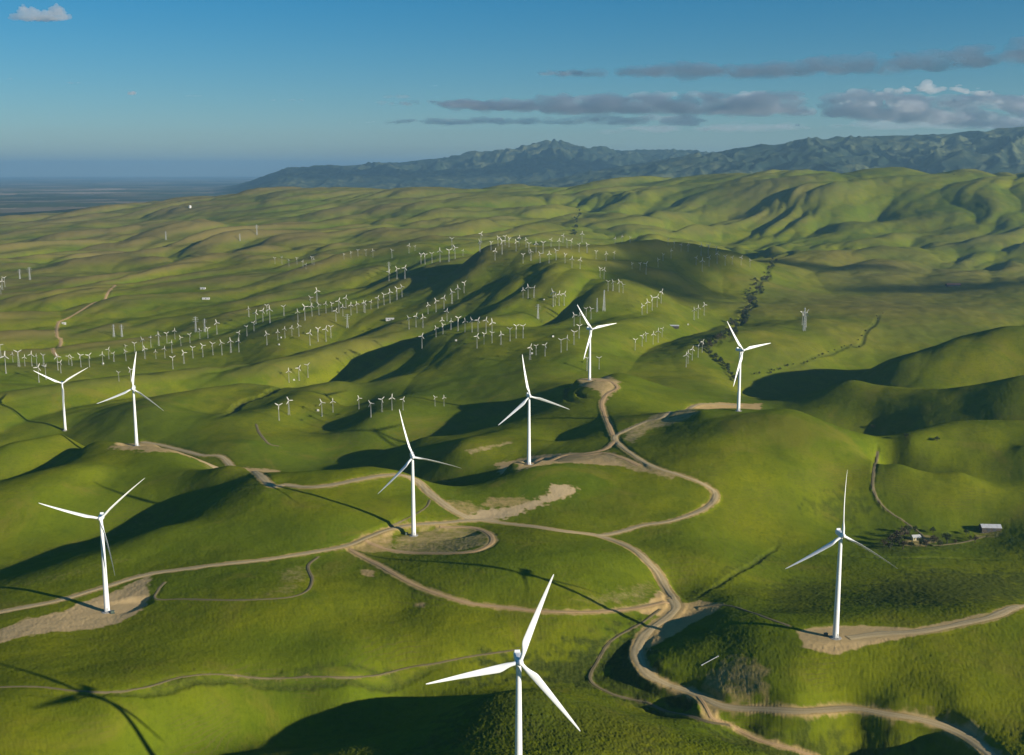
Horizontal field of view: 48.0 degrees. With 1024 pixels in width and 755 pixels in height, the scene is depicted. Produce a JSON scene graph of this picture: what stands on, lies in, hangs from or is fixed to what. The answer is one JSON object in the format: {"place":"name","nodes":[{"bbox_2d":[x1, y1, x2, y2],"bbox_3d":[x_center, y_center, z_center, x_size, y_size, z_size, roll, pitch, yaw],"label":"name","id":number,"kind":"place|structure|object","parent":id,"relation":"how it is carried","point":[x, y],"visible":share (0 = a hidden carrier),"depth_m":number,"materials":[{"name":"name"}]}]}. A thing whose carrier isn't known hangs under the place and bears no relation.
{"place":"outdoors","nodes":[
{"label":"outdoors","id":0,"kind":"place"},
{"bbox_2d":[52,285,115,355],"bbox_3d":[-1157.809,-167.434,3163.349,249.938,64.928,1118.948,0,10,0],"label":"dirt road","id":1,"kind":"structure","parent":0,"point":[57,325],"depth_m":3123.59,"materials":[{"name":"beige soil"}]},
{"bbox_2d":[153,557,318,600],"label":"farm track","id":2,"kind":"structure","parent":0,"point":[310,574],"depth_m":990.47,"materials":[{"name":"brown soil"}]},
{"bbox_2d":[0,649,514,693],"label":"farm track","id":3,"kind":"structure","parent":0,"point":[248,677],"depth_m":866.19,"materials":[{"name":"brown soil"}]},
{"bbox_2d":[255,424,278,446],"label":"farm track","id":4,"kind":"structure","parent":0,"point":[261,435],"depth_m":1841.69,"materials":[{"name":"brown soil"}]},
{"bbox_2d":[141,441,471,519],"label":"gravel road","id":5,"kind":"structure","parent":0,"point":[266,481],"depth_m":1273.93,"materials":[{"name":"beige gravel"}]},
{"bbox_2d":[0,519,677,612],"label":"gravel road","id":6,"kind":"structure","parent":0,"point":[658,574],"depth_m":1093.65,"materials":[{"name":"beige gravel"}]},
{"bbox_2d":[389,500,430,526],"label":"farm track","id":7,"kind":"structure","parent":0,"point":[399,522],"depth_m":1195.44,"materials":[{"name":"beige soil"}]},
{"bbox_2d":[365,525,495,553],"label":"dirt road","id":8,"kind":"structure","parent":0,"point":[492,540],"depth_m":1124.63,"materials":[{"name":"brown soil"}]},
{"bbox_2d":[348,548,669,612],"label":"dirt road","id":9,"kind":"structure","parent":0,"point":[386,569],"depth_m":990.66,"materials":[{"name":"brown soil"}]},
{"bbox_2d":[0,167,1023,754],"bbox_3d":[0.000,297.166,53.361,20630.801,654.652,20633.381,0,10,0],"label":"grass hills","id":10,"kind":"structure","parent":0,"point":[926,359],"depth_m":1410.27,"materials":[{"name":"green plant"}]},
{"bbox_2d":[33,368,86,430],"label":"wind turbine","id":11,"kind":"object","parent":10,"relation":"on","point":[64,415],"visible":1,"depth_m":1976.89,"materials":[{"name":"metal"}]},
{"bbox_2d":[39,478,144,613],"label":"wind turbine","id":12,"kind":"object","parent":10,"relation":"on","point":[100,518],"visible":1,"depth_m":971.85,"materials":[{"name":"metal"}]},
{"bbox_2d":[97,354,160,445],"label":"wind turbine","id":13,"kind":"object","parent":10,"relation":"on","point":[133,388],"visible":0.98,"depth_m":1541.65,"materials":[{"name":"metal"}]},
{"bbox_2d":[378,409,458,536],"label":"wind turbine","id":14,"kind":"object","parent":10,"relation":"on","point":[413,519],"visible":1,"depth_m":1155.69,"materials":[{"name":"metal"}]},
{"bbox_2d":[426,574,579,754],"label":"wind turbine","id":15,"kind":"object","parent":10,"relation":"on","point":[518,656],"visible":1,"depth_m":606.93,"materials":[{"name":"metal"}]},
{"bbox_2d":[499,355,569,464],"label":"wind turbine","id":16,"kind":"object","parent":10,"relation":"on","point":[528,395],"visible":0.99,"depth_m":1355.06,"materials":[{"name":"metal"}]},
{"bbox_2d":[577,305,615,379],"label":"wind turbine","id":17,"kind":"object","parent":10,"relation":"on","point":[590,328],"visible":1,"depth_m":1818.60,"materials":[{"name":"metal"}]},
{"bbox_2d":[727,321,769,411],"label":"wind turbine","id":18,"kind":"object","parent":10,"relation":"on","point":[740,350],"visible":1,"depth_m":1527.74,"materials":[{"name":"metal"}]},
{"bbox_2d":[802,308,805,330],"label":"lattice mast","id":19,"kind":"object","parent":10,"relation":"on","point":[804,320],"visible":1,"depth_m":2562.03,"materials":[{"name":"metal"}]},
{"bbox_2d":[785,476,897,639],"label":"wind turbine","id":20,"kind":"object","parent":10,"relation":"on","point":[841,535],"visible":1,"depth_m":871.13,"materials":[{"name":"metal"}]},
{"bbox_2d":[886,534,896,544],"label":"farm tree","id":21,"kind":"object","parent":10,"relation":"on","point":[892,536],"visible":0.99,"depth_m":1235.55,"materials":[{"name":"green plant"}]},
{"bbox_2d":[893,530,904,536],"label":"farm tree","id":22,"kind":"object","parent":10,"relation":"on","point":[896,533],"visible":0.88,"depth_m":1248.02,"materials":[{"name":"green plant"}]},
{"bbox_2d":[895,534,903,542],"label":"farm tree","id":23,"kind":"object","parent":10,"relation":"on","point":[899,536],"visible":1,"depth_m":1232.49,"materials":[{"name":"green plant"}]},
{"bbox_2d":[899,526,909,537],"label":"farm tree","id":24,"kind":"object","parent":10,"relation":"on","point":[906,531],"visible":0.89,"depth_m":1260.87,"materials":[{"name":"green plant"}]},
{"bbox_2d":[904,525,912,531],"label":"farm tree","id":25,"kind":"object","parent":10,"relation":"on","point":[908,527],"visible":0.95,"depth_m":1273.47,"materials":[{"name":"green plant"}]},
{"bbox_2d":[910,534,921,540],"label":"farmhouse","id":26,"kind":"object","parent":10,"relation":"on","point":[914,537],"visible":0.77,"depth_m":1255.02,"materials":[{"name":"grey metal"}]},
{"bbox_2d":[929,535,938,541],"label":"farm tree","id":27,"kind":"object","parent":10,"relation":"on","point":[934,538],"visible":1,"depth_m":1246.41,"materials":[{"name":"green plant"}]},
{"bbox_2d":[941,532,951,542],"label":"farm tree","id":28,"kind":"object","parent":10,"relation":"on","point":[947,537],"visible":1,"depth_m":1247.81,"materials":[{"name":"green plant"}]},
{"bbox_2d":[945,283,960,286],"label":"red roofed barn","id":29,"kind":"structure","parent":10,"relation":"on","point":[951,284],"depth_m":3724.50,"materials":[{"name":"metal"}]},
{"bbox_2d":[979,524,1001,532],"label":"barn","id":30,"kind":"structure","parent":10,"relation":"on","point":[986,528],"depth_m":1274.02,"materials":[{"name":"metal"}]},
{"bbox_2d":[0,127,1023,215],"bbox_3d":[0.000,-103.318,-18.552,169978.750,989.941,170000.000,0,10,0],"label":"mountains and plain","id":31,"kind":"structure","parent":0,"point":[553,163],"depth_m":17506.95,"materials":[{"name":"stone"}]},
{"bbox_2d":[0,0,1023,176],"label":"sky","id":32,"kind":"structure","parent":0,"point":[89,88],"materials":[{"name":"blue"}]},
{"bbox_2d":[526,440,615,464],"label":"dirt road","id":33,"kind":"structure","parent":0,"point":[611,444],"depth_m":1471.04,"materials":[{"name":"beige soil"}]},
{"bbox_2d":[524,452,642,465],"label":"dirt road","id":34,"kind":"structure","parent":0,"point":[617,456],"depth_m":1449.03,"materials":[{"name":"beige soil"}]},
{"bbox_2d":[596,380,618,434],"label":"dirt road","id":35,"kind":"structure","parent":0,"point":[608,424],"depth_m":1691.15,"materials":[{"name":"beige soil"}]},
{"bbox_2d":[588,609,729,726],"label":"farm track","id":36,"kind":"structure","parent":0,"point":[599,657],"depth_m":885.68,"materials":[{"name":"brown soil"}]},
{"bbox_2d":[597,403,736,535],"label":"gravel road","id":37,"kind":"structure","parent":0,"point":[714,498],"depth_m":1326.24,"materials":[{"name":"beige gravel"}]},
{"bbox_2d":[700,604,790,626],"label":"farm track","id":38,"kind":"structure","parent":0,"point":[785,624],"depth_m":953.84,"materials":[{"name":"brown soil"}]},
{"bbox_2d":[697,695,811,754],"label":"dirt road","id":39,"kind":"structure","parent":0,"point":[704,704],"depth_m":810.25,"materials":[{"name":"beige soil"}]},
{"bbox_2d":[630,599,996,754],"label":"gravel road","id":40,"kind":"structure","parent":0,"point":[637,655],"depth_m":825.39,"materials":[{"name":"beige gravel"}]},
{"bbox_2d":[871,451,905,521],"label":"farm track","id":41,"kind":"structure","parent":0,"point":[873,479],"depth_m":1360.25,"materials":[{"name":"soil"}]},
{"bbox_2d":[846,605,1023,639],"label":"gravel road","id":42,"kind":"structure","parent":0,"point":[1002,612],"depth_m":897.40,"materials":[{"name":"beige gravel"}]},
{"bbox_2d":[904,522,985,545],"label":"farm track","id":43,"kind":"structure","parent":0,"point":[924,538],"depth_m":1256.62,"materials":[{"name":"brown soil"}]}
]}

